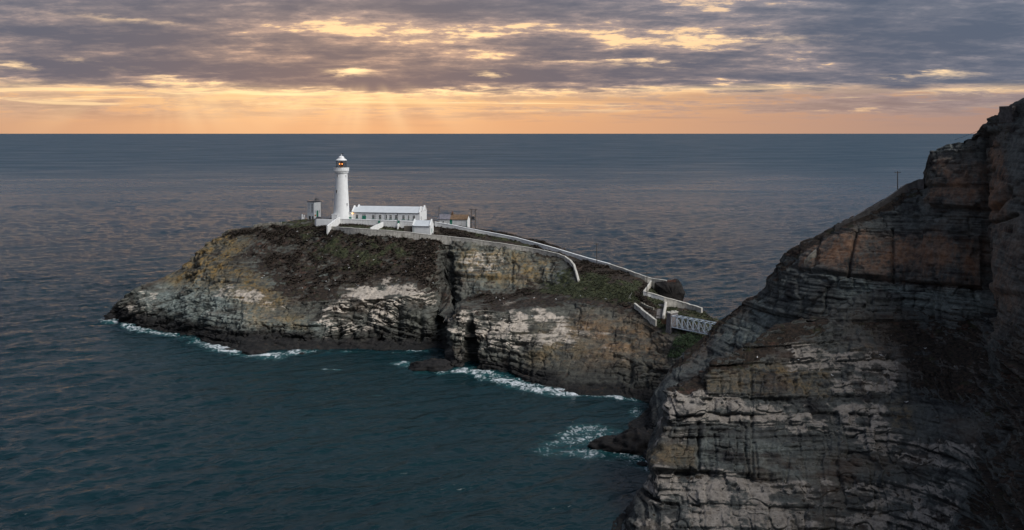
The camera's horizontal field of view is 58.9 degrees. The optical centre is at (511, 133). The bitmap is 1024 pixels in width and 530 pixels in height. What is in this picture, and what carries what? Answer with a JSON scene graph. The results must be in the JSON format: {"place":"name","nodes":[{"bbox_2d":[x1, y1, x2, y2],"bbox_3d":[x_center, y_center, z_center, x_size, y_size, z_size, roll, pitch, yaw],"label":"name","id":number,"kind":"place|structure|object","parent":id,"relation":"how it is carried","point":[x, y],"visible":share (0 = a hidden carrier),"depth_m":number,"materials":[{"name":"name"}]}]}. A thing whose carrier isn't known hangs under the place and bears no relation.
{"place":"outdoors","nodes":[
{"label":"outdoors","id":0,"kind":"place"},
{"bbox_2d":[103,218,718,403],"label":"island","id":1,"kind":"structure","parent":0,"point":[219,291],"depth_m":328.16,"materials":[{"name":"stone"}]},
{"bbox_2d":[254,222,281,227],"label":"ruined wall","id":2,"kind":"structure","parent":1,"relation":"on","point":[265,224],"depth_m":391.33,"materials":[{"name":"stone"}]},
{"bbox_2d":[307,198,320,218],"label":"fog signal house","id":3,"kind":"structure","parent":1,"relation":"on","point":[314,209],"depth_m":398.31,"materials":[{"name":"white paint"}]},
{"bbox_2d":[315,219,332,226],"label":"garden wall","id":4,"kind":"structure","parent":1,"relation":"on","point":[320,222],"depth_m":384.86,"materials":[{"name":"white paint"}]},
{"bbox_2d":[327,217,339,233],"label":"garden wall","id":5,"kind":"structure","parent":1,"relation":"on","point":[335,222],"depth_m":380.32,"materials":[{"name":"white paint"}]},
{"bbox_2d":[331,214,337,219],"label":"porch block","id":6,"kind":"structure","parent":1,"relation":"on","point":[334,216],"depth_m":387.27,"materials":[{"name":"white paint"}]},
{"bbox_2d":[333,153,348,218],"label":"lighthouse","id":7,"kind":"object","parent":1,"relation":"on","point":[341,202],"visible":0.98,"depth_m":388.56,"materials":[{"name":"white paint"}]},
{"bbox_2d":[348,211,352,218],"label":"link building","id":8,"kind":"structure","parent":1,"relation":"on","point":[350,215],"depth_m":389.92,"materials":[{"name":"white paint"}]},
{"bbox_2d":[340,218,412,227],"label":"retaining wall","id":9,"kind":"structure","parent":1,"relation":"on","point":[391,223],"depth_m":383.81,"materials":[{"name":"white paint"}]},
{"bbox_2d":[370,222,382,228],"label":"garden wall","id":10,"kind":"structure","parent":1,"relation":"on","point":[378,226],"depth_m":378.30,"materials":[{"name":"white paint"}]},
{"bbox_2d":[352,204,426,220],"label":"keepers cottage","id":11,"kind":"structure","parent":1,"relation":"on","point":[405,213],"depth_m":389.16,"materials":[{"name":"white paint"}]},
{"bbox_2d":[404,226,411,231],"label":"garden store","id":12,"kind":"structure","parent":1,"relation":"on","point":[407,228],"depth_m":374.24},
{"bbox_2d":[412,219,433,233],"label":"shed","id":13,"kind":"structure","parent":1,"relation":"on","point":[424,226],"depth_m":371.78,"materials":[{"name":"white paint"}]},
{"bbox_2d":[227,219,656,310],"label":"heather","id":14,"kind":"object","parent":1,"relation":"on","point":[580,263],"visible":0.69,"depth_m":357.72,"materials":[{"name":"plant"}]},
{"bbox_2d":[326,226,564,258],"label":"boundary wall","id":15,"kind":"structure","parent":1,"relation":"on","point":[447,240],"depth_m":367.47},
{"bbox_2d":[438,211,469,227],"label":"old cottage","id":16,"kind":"structure","parent":1,"relation":"on","point":[452,218],"depth_m":389.36,"materials":[{"name":"paint"}]},
{"bbox_2d":[469,209,475,228],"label":"transformer pole","id":17,"kind":"object","parent":1,"relation":"on","point":[473,218],"visible":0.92,"depth_m":385.71,"materials":[{"name":"brown wood"}]},
{"bbox_2d":[290,218,719,337],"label":"grass","id":18,"kind":"structure","parent":1,"relation":"on","point":[628,287],"depth_m":315.43,"materials":[{"name":"green plant"}]},
{"bbox_2d":[434,222,610,265],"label":"road wall","id":19,"kind":"structure","parent":1,"relation":"on","point":[524,241],"depth_m":369.79,"materials":[{"name":"white paint"}]},
{"bbox_2d":[565,256,579,281],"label":"boundary wall","id":20,"kind":"structure","parent":1,"relation":"on","point":[570,261],"depth_m":338.89,"materials":[{"name":"white paint"}]},
{"bbox_2d":[609,264,651,282],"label":"road wall","id":21,"kind":"structure","parent":1,"relation":"on","point":[635,274],"depth_m":331.57,"materials":[{"name":"white paint"}]},
{"bbox_2d":[634,303,656,325],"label":"stone wall","id":22,"kind":"structure","parent":1,"relation":"on","point":[652,320],"depth_m":286.13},
{"bbox_2d":[643,279,651,291],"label":"stone wall","id":23,"kind":"structure","parent":1,"relation":"on","point":[648,286],"depth_m":316.42,"materials":[{"name":"white stone"}]},
{"bbox_2d":[641,302,653,309],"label":"stone wall","id":24,"kind":"structure","parent":1,"relation":"on","point":[646,306],"depth_m":292.90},
{"bbox_2d":[643,291,663,301],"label":"stone wall","id":25,"kind":"structure","parent":1,"relation":"on","point":[653,295],"depth_m":304.87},
{"bbox_2d":[652,278,666,288],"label":"stone wall","id":26,"kind":"structure","parent":1,"relation":"on","point":[654,280],"depth_m":319.00,"materials":[{"name":"grey stone"}]},
{"bbox_2d":[656,304,663,318],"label":"steps","id":27,"kind":"structure","parent":1,"relation":"on","point":[659,312],"depth_m":289.34,"materials":[{"name":"concrete"}]},
{"bbox_2d":[662,302,666,318],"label":"stone wall","id":28,"kind":"structure","parent":1,"relation":"on","point":[664,311],"depth_m":287.30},
{"bbox_2d":[654,278,684,301],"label":"rock stack","id":29,"kind":"object","parent":1,"relation":"on","point":[672,290],"visible":0.61,"depth_m":313.79,"materials":[{"name":"stone"}]},
{"bbox_2d":[666,310,678,334],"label":"bridge pier","id":30,"kind":"structure","parent":1,"relation":"on","point":[669,328],"depth_m":275.45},
{"bbox_2d":[671,315,715,334],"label":"footbridge","id":31,"kind":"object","parent":30,"relation":"on","point":[681,327],"visible":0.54,"depth_m":271.02,"materials":[{"name":"grey metal"}]},
{"bbox_2d":[664,297,702,312],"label":"stone wall","id":32,"kind":"structure","parent":1,"relation":"on","point":[674,303],"depth_m":295.94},
{"bbox_2d":[667,332,702,357],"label":"bush","id":33,"kind":"object","parent":1,"relation":"on","point":[686,338],"visible":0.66,"depth_m":265.00,"materials":[{"name":"green plant"}]},
{"bbox_2d":[0,134,973,529],"bbox_3d":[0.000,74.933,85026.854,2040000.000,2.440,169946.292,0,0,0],"label":"sea","id":34,"kind":"structure","parent":0,"point":[110,424],"depth_m":342.80,"materials":[{"name":"liquid"}]},
{"bbox_2d":[104,313,116,319],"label":"sea rock","id":35,"kind":"object","parent":34,"relation":"in","point":[110,316],"visible":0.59,"depth_m":363.36,"materials":[{"name":"grey stone"}]},
{"bbox_2d":[242,349,266,354],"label":"sea rock","id":36,"kind":"object","parent":34,"relation":"in","point":[251,352],"visible":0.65,"depth_m":308.31,"materials":[{"name":"grey stone"}]},
{"bbox_2d":[408,358,452,371],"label":"sea rock","id":37,"kind":"object","parent":34,"relation":"in","point":[434,365],"visible":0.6,"depth_m":287.06,"materials":[{"name":"grey stone"}]},
{"bbox_2d":[587,435,624,452],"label":"sea rock","id":38,"kind":"object","parent":34,"relation":"in","point":[605,443],"visible":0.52,"depth_m":214.79,"materials":[{"name":"grey stone"}]},
{"bbox_2d":[613,426,653,455],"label":"sea rock","id":39,"kind":"object","parent":34,"relation":"in","point":[633,440],"visible":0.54,"depth_m":213.36,"materials":[{"name":"grey stone"}]},
{"bbox_2d":[637,461,647,466],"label":"sea rock","id":40,"kind":"object","parent":34,"relation":"in","point":[642,463],"visible":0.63,"depth_m":204.43,"materials":[{"name":"grey stone"}]},
{"bbox_2d":[0,0,1023,133],"label":"sky","id":41,"kind":"structure","parent":0,"point":[67,66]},
{"bbox_2d":[611,288,1023,529],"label":"cliff spur","id":42,"kind":"structure","parent":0,"point":[776,434],"depth_m":177.57,"materials":[{"name":"grey stone"}]},
{"bbox_2d":[629,98,1023,429],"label":"mainland cliff","id":43,"kind":"structure","parent":0,"point":[945,246],"depth_m":217.30,"materials":[{"name":"stone"}]},
{"bbox_2d":[804,249,816,270],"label":"path wall","id":44,"kind":"structure","parent":43,"relation":"on","point":[813,254],"depth_m":231.82,"materials":[{"name":"stone"}]},
{"bbox_2d":[835,179,925,229],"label":"path wall","id":45,"kind":"structure","parent":43,"relation":"on","point":[918,184],"depth_m":234.72,"materials":[{"name":"stone"}]},
{"bbox_2d":[999,106,1018,122],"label":"stone lookout","id":46,"kind":"object","parent":43,"relation":"on","point":[1007,114],"visible":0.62,"depth_m":201.45,"materials":[{"name":"grey stone"}]}
]}

